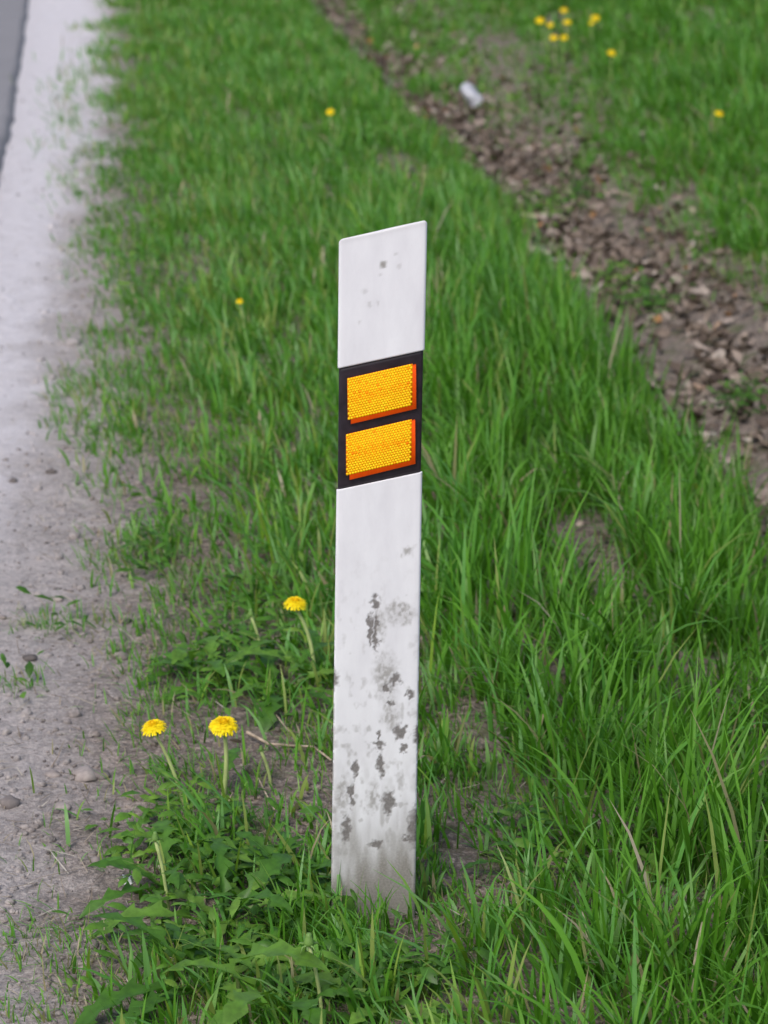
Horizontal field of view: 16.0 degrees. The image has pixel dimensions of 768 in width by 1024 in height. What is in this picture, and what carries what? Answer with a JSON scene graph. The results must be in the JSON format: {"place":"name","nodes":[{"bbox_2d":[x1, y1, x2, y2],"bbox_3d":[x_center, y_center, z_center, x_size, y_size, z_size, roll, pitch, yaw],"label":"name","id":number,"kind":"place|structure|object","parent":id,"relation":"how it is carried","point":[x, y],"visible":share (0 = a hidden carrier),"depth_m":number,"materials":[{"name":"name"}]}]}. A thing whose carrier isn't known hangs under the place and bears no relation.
{"place":"outdoors","nodes":[
{"label":"outdoors","id":0,"kind":"place"},
{"bbox_2d":[0,0,29,172],"bbox_3d":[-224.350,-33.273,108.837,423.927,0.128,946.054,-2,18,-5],"label":"road","id":1,"kind":"structure","parent":0,"point":[14,16],"depth_m":11.59,"materials":[{"name":"grey asphalt"}]},
{"bbox_2d":[0,0,137,1023],"bbox_3d":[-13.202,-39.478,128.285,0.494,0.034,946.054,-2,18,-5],"label":"gravel shoulder","id":2,"kind":"object","parent":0,"point":[46,30],"visible":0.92,"depth_m":5.59},
{"bbox_2d":[0,795,19,809],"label":"stone","id":3,"kind":"object","parent":2,"relation":"on","point":[8,802],"visible":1,"depth_m":4.24,"materials":[{"name":"grey stone"}]},
{"bbox_2d":[9,478,17,482],"bbox_3d":[-0.797,-0.067,5.870,0.020,0.012,0.022,-2,18,-5],"label":"stone","id":4,"kind":"object","parent":2,"relation":"on","point":[13,480],"visible":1,"depth_m":5.86,"materials":[{"name":"grey stone"}]},
{"bbox_2d":[22,654,36,660],"bbox_3d":[-0.629,0.260,4.848,0.027,0.014,0.025,-2,18,-5],"label":"stone","id":5,"kind":"object","parent":2,"relation":"on","point":[31,657],"visible":0.97,"depth_m":4.84,"materials":[{"name":"grey stone"}]},
{"bbox_2d":[45,468,56,473],"bbox_3d":[-0.723,-0.087,5.930,0.026,0.017,0.024,15,23,39],"label":"stone","id":6,"kind":"object","parent":2,"relation":"on","point":[50,471],"visible":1,"depth_m":5.92,"materials":[{"name":"grey stone"}]},
{"bbox_2d":[45,769,61,777],"bbox_3d":[-0.530,0.420,4.368,0.025,0.012,0.024,-10,20,-28],"label":"stone","id":7,"kind":"object","parent":2,"relation":"on","point":[54,773],"visible":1,"depth_m":4.36,"materials":[{"name":"beige stone"}]},
{"bbox_2d":[53,597,63,601],"bbox_3d":[-0.615,0.165,5.151,0.022,0.014,0.026,-2,18,-5],"label":"stone","id":8,"kind":"object","parent":2,"relation":"on","point":[56,599],"visible":0.72,"depth_m":5.14,"materials":[{"name":"beige stone"}]},
{"bbox_2d":[54,802,70,810],"bbox_3d":[-0.500,0.460,4.248,0.028,0.014,0.032,-2,18,-5],"label":"stone","id":9,"kind":"object","parent":2,"relation":"on","point":[59,805],"visible":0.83,"depth_m":4.24,"materials":[{"name":"grey stone"}]},
{"bbox_2d":[72,765,96,781],"bbox_3d":[-0.478,0.421,4.366,0.047,0.026,0.046,7,19,22],"label":"stone","id":10,"kind":"object","parent":2,"relation":"on","point":[82,773],"visible":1,"depth_m":4.35,"materials":[{"name":"beige stone"}]},
{"bbox_2d":[94,770,110,779],"bbox_3d":[-0.453,0.422,4.370,0.030,0.016,0.027,11,21,30],"label":"stone","id":11,"kind":"object","parent":2,"relation":"on","point":[98,775],"visible":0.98,"depth_m":4.36,"materials":[{"name":"beige stone"}]},
{"bbox_2d":[75,912,329,1023],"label":"leafy rosette","id":12,"kind":"object","parent":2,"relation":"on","point":[280,948],"visible":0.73,"depth_m":3.59,"materials":[{"name":"green plant"}]},
{"bbox_2d":[0,71,754,1022],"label":"gravel","id":13,"kind":"structure","parent":2,"relation":"on","point":[58,811],"depth_m":4.96,"materials":[{"name":"grey gravel"}]},
{"bbox_2d":[0,36,331,1023],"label":"shoulder grass","id":14,"kind":"structure","parent":0,"point":[100,854],"depth_m":4.71,"materials":[{"name":"green plant"}]},
{"bbox_2d":[29,0,767,1023],"bbox_3d":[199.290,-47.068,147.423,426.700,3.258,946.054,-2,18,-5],"label":"ground","id":15,"kind":"structure","parent":0,"point":[464,850],"depth_m":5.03,"materials":[{"name":"green plant"}]},
{"bbox_2d":[122,874,133,884],"bbox_3d":[-0.370,0.534,3.942,0.016,0.015,0.020,7,36,-16],"label":"paper scrap","id":16,"kind":"object","parent":15,"relation":"on","point":[130,879],"visible":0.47,"depth_m":3.94,"materials":[{"name":"white paper"}]},
{"bbox_2d":[147,831,169,909],"bbox_3d":[-0.321,0.515,3.871,0.028,0.136,0.024,-16,24,-40],"label":"dandelion bud","id":17,"kind":"object","parent":15,"relation":"on","point":[154,838],"visible":0.97,"depth_m":3.86,"materials":[{"name":"green plant"}]},
{"bbox_2d":[79,820,245,922],"bbox_3d":[-0.299,0.514,3.936,0.238,0.078,0.266,6,19,17],"label":"leafy rosette","id":18,"kind":"object","parent":15,"relation":"on","point":[172,875],"visible":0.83,"depth_m":3.92,"materials":[{"name":"green plant"}]},
{"bbox_2d":[110,801,253,857],"bbox_3d":[-0.277,0.476,4.078,0.223,0.057,0.193,10,21,29],"label":"leafy rosette","id":19,"kind":"object","parent":15,"relation":"on","point":[228,841],"visible":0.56,"depth_m":4.07,"materials":[{"name":"green plant"}]},
{"bbox_2d":[138,719,242,825],"bbox_3d":[-0.305,0.389,4.239,0.168,0.151,0.164,-2,18,-5],"label":"dandelion","id":20,"kind":"object","parent":15,"relation":"on","point":[155,727],"visible":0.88,"depth_m":4.21,"materials":[{"name":"green plant"}]},
{"bbox_2d":[136,643,251,687],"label":"leafy rosette","id":21,"kind":"object","parent":15,"relation":"on","point":[179,653],"visible":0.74,"depth_m":4.73,"materials":[{"name":"green plant"}]},
{"bbox_2d":[93,837,328,977],"bbox_3d":[-0.224,0.550,3.804,0.307,0.106,0.311,10,20,28],"label":"leafy rosette","id":22,"kind":"object","parent":15,"relation":"on","point":[274,863],"visible":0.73,"depth_m":3.82,"materials":[{"name":"green plant"}]},
{"bbox_2d":[189,716,242,822],"bbox_3d":[-0.260,0.392,4.220,0.088,0.150,0.213,-2,18,-5],"label":"dandelion","id":23,"kind":"object","parent":15,"relation":"on","point":[220,726],"visible":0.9,"depth_m":4.21,"materials":[{"name":"yellow plant"}]},
{"bbox_2d":[146,634,297,709],"bbox_3d":[-0.267,0.274,4.738,0.296,0.074,0.246,4,18,12],"label":"leafy rosette","id":24,"kind":"object","parent":15,"relation":"on","point":[208,647],"visible":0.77,"depth_m":4.71,"materials":[{"name":"green plant"}]},
{"bbox_2d":[195,623,307,677],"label":"leafy rosette","id":25,"kind":"object","parent":15,"relation":"on","point":[242,628],"visible":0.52,"depth_m":4.88,"materials":[{"name":"green plant"}]},
{"bbox_2d":[245,609,261,646],"bbox_3d":[-0.232,0.219,4.836,0.032,0.102,0.023,-13,22,-34],"label":"dandelion bud","id":26,"kind":"object","parent":15,"relation":"on","point":[251,614],"visible":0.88,"depth_m":4.83,"materials":[{"name":"green plant"}]},
{"bbox_2d":[218,299,296,345],"bbox_3d":[-0.323,-0.480,6.963,0.131,0.125,0.193,9,20,27],"label":"dandelion","id":27,"kind":"object","parent":15,"relation":"on","point":[239,301],"visible":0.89,"depth_m":6.95,"materials":[{"name":"green plant"}]},
{"bbox_2d":[162,943,361,1023],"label":"leafy rosette","id":28,"kind":"object","parent":15,"relation":"on","point":[231,1012],"visible":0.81,"depth_m":3.54,"materials":[{"name":"green plant"}]},
{"bbox_2d":[256,745,272,786],"bbox_3d":[-0.188,0.404,4.299,0.026,0.080,0.017,-2,18,-5],"label":"dandelion bud","id":29,"kind":"object","parent":15,"relation":"on","point":[261,750],"visible":0.99,"depth_m":4.29,"materials":[{"name":"green plant"}]},
{"bbox_2d":[209,836,327,887],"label":"leafy rosette","id":30,"kind":"object","parent":15,"relation":"on","point":[227,876],"visible":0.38,"depth_m":3.96,"materials":[{"name":"green plant"}]},
{"bbox_2d":[222,642,333,731],"bbox_3d":[-0.158,0.287,4.660,0.236,0.069,0.316,-2,18,-5],"label":"leafy rosette","id":31,"kind":"object","parent":15,"relation":"on","point":[265,720],"visible":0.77,"depth_m":4.67,"materials":[{"name":"green plant"}]},
{"bbox_2d":[226,596,333,683],"bbox_3d":[-0.120,0.228,4.694,0.246,0.167,0.183,14,23,37],"label":"dandelion","id":32,"kind":"object","parent":15,"relation":"on","point":[296,603],"visible":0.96,"depth_m":4.70,"materials":[{"name":"green plant"}]},
{"bbox_2d":[215,831,355,912],"bbox_3d":[-0.131,0.519,3.932,0.264,0.075,0.227,15,23,38],"label":"leafy rosette","id":33,"kind":"object","parent":15,"relation":"on","point":[257,842],"visible":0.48,"depth_m":3.94,"materials":[{"name":"green plant"}]},
{"bbox_2d":[274,712,298,732],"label":"twig","id":34,"kind":"object","parent":15,"relation":"on","point":[283,723],"visible":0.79,"depth_m":4.51,"materials":[{"name":"brown wood"}]},
{"bbox_2d":[246,731,331,760],"bbox_3d":[-0.154,0.378,4.426,0.187,0.010,0.038,11,21,30],"label":"twig","id":35,"kind":"object","parent":15,"relation":"on","point":[274,744],"visible":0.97,"depth_m":4.42,"materials":[{"name":"brown wood"}]},
{"bbox_2d":[214,912,404,975],"bbox_3d":[-0.108,0.596,3.763,0.267,0.064,0.254,-2,18,-5],"label":"leafy rosette","id":36,"kind":"object","parent":15,"relation":"on","point":[345,940],"visible":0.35,"depth_m":3.73,"materials":[{"name":"green plant"}]},
{"bbox_2d":[297,932,322,1008],"bbox_3d":[-0.099,0.611,3.569,0.032,0.133,0.031,12,21,33],"label":"dandelion bud","id":37,"kind":"object","parent":15,"relation":"on","point":[308,942],"visible":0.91,"depth_m":3.56,"materials":[{"name":"green plant"}]},
{"bbox_2d":[311,109,347,143],"bbox_3d":[-0.190,-1.347,9.639,0.174,0.141,0.162,-5,18,-14],"label":"dandelion","id":38,"kind":"object","parent":15,"relation":"on","point":[330,112],"visible":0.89,"depth_m":9.65,"materials":[{"name":"yellow plant"}]},
{"bbox_2d":[236,870,434,965],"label":"grass","id":39,"kind":"structure","parent":15,"relation":"on","point":[383,917],"depth_m":3.80,"materials":[{"name":"green plant"}]},
{"bbox_2d":[286,954,437,1023],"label":"leafy rosette","id":40,"kind":"object","parent":15,"relation":"on","point":[326,986],"visible":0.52,"depth_m":3.63,"materials":[{"name":"green plant"}]},
{"bbox_2d":[331,221,426,917],"bbox_3d":[-0.010,0.157,3.767,0.121,1.145,0.053,0,18,-2],"label":"marker post","id":41,"kind":"object","parent":15,"relation":"on","point":[381,305],"visible":0.88,"depth_m":3.72,"materials":[{"name":"white plastic"}]},
{"bbox_2d":[292,956,474,1023],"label":"leafy rosette","id":42,"kind":"object","parent":15,"relation":"on","point":[355,1017],"visible":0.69,"depth_m":3.57,"materials":[{"name":"green plant"}]},
{"bbox_2d":[0,104,767,1022],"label":"weeds","id":43,"kind":"object","parent":15,"relation":"on","point":[282,878],"visible":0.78,"depth_m":4.11,"materials":[{"name":"green plant"}]},
{"bbox_2d":[0,50,767,1023],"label":"soil crumbs","id":44,"kind":"object","parent":15,"relation":"on","point":[70,342],"visible":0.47,"depth_m":4.85,"materials":[{"name":"brown soil"}]},
{"bbox_2d":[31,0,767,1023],"bbox_3d":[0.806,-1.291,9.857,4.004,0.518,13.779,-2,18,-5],"label":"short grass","id":45,"kind":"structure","parent":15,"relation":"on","point":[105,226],"depth_m":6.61,"materials":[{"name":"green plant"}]},
{"bbox_2d":[459,828,591,885],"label":"leafy rosette","id":46,"kind":"object","parent":15,"relation":"on","point":[481,861],"visible":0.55,"depth_m":4.01,"materials":[{"name":"green plant"}]},
{"bbox_2d":[528,23,562,57],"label":"dandelion","id":47,"kind":"object","parent":15,"relation":"on","point":[550,25],"visible":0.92,"depth_m":12.36,"materials":[{"name":"yellow plant"}]},
{"bbox_2d":[336,0,767,300],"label":"bank grass","id":48,"kind":"structure","parent":15,"relation":"on","point":[755,70],"depth_m":10.95,"materials":[{"name":"green plant"}]},
{"bbox_2d":[526,17,552,51],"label":"dandelion","id":49,"kind":"object","parent":48,"relation":"on","point":[539,21],"visible":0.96,"depth_m":12.55,"materials":[{"name":"yellow plant"}]},
{"bbox_2d":[552,35,578,64],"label":"dandelion","id":50,"kind":"object","parent":48,"relation":"on","point":[563,37],"visible":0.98,"depth_m":12.13,"materials":[{"name":"yellow plant"}]},
{"bbox_2d":[528,35,583,68],"bbox_3d":[0.777,-2.026,12.079,0.270,0.169,0.101,6,19,18],"label":"dandelion","id":51,"kind":"object","parent":15,"relation":"on","point":[553,37],"visible":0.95,"depth_m":12.07,"materials":[{"name":"green plant"}]},
{"bbox_2d":[546,8,576,33],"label":"dandelion","id":52,"kind":"object","parent":15,"relation":"on","point":[564,10],"visible":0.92,"depth_m":12.66,"materials":[{"name":"yellow plant"}]},
{"bbox_2d":[555,20,584,51],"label":"dandelion","id":53,"kind":"object","parent":15,"relation":"on","point":[567,22],"visible":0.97,"depth_m":12.29,"materials":[{"name":"yellow plant"}]},
{"bbox_2d":[565,21,593,50],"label":"dandelion","id":54,"kind":"object","parent":15,"relation":"on","point":[591,23],"visible":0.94,"depth_m":12.23,"materials":[{"name":"yellow plant"}]},
{"bbox_2d":[564,15,599,43],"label":"dandelion","id":55,"kind":"object","parent":15,"relation":"on","point":[594,18],"visible":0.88,"depth_m":12.29,"materials":[{"name":"yellow plant"}]},
{"bbox_2d":[421,350,767,1023],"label":"long grass","id":56,"kind":"structure","parent":15,"relation":"on","point":[566,941],"depth_m":4.58,"materials":[{"name":"green plant"}]},
{"bbox_2d":[593,50,618,90],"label":"dandelion","id":57,"kind":"object","parent":15,"relation":"on","point":[611,53],"visible":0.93,"depth_m":11.39,"materials":[{"name":"yellow plant"}]},
{"bbox_2d":[526,791,699,881],"bbox_3d":[0.367,0.483,4.061,0.227,0.056,0.228,-11,21,-30],"label":"leafy rosette","id":58,"kind":"object","parent":15,"relation":"on","point":[642,852],"visible":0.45,"depth_m":4.08,"materials":[{"name":"green plant"}]},
{"bbox_2d":[693,111,735,144],"bbox_3d":[1.213,-1.399,10.016,0.165,0.140,0.144,-2,18,-5],"label":"dandelion","id":59,"kind":"object","parent":15,"relation":"on","point":[719,112],"visible":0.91,"depth_m":10.01,"materials":[{"name":"yellow plant"}]},
{"bbox_2d":[302,0,767,568],"bbox_3d":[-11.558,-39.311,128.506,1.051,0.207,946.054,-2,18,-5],"label":"ditch","id":60,"kind":"object","parent":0,"point":[674,352],"visible":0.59,"depth_m":8.41,"materials":[{"name":"brown soil"}]},
{"bbox_2d":[0,8,767,1023],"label":"dry straw","id":61,"kind":"object","parent":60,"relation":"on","point":[96,502],"visible":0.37,"depth_m":4.97,"materials":[{"name":"beige plant"}]},
{"bbox_2d":[175,0,767,1022],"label":"leaf litter","id":62,"kind":"object","parent":60,"relation":"on","point":[511,174],"visible":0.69,"depth_m":9.58,"materials":[{"name":"brown plant"}]},
{"bbox_2d":[460,82,485,106],"bbox_3d":[0.387,-1.855,12.152,0.084,0.124,0.100,-38,-4,32],"label":"plastic cup","id":63,"kind":"object","parent":60,"relation":"on","point":[471,95],"visible":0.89,"depth_m":12.12,"materials":[{"name":"white plastic"}]},
{"bbox_2d":[597,190,629,195],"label":"twig","id":64,"kind":"object","parent":60,"relation":"on","point":[615,191],"visible":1,"depth_m":9.99,"materials":[{"name":"wood"}]}
]}

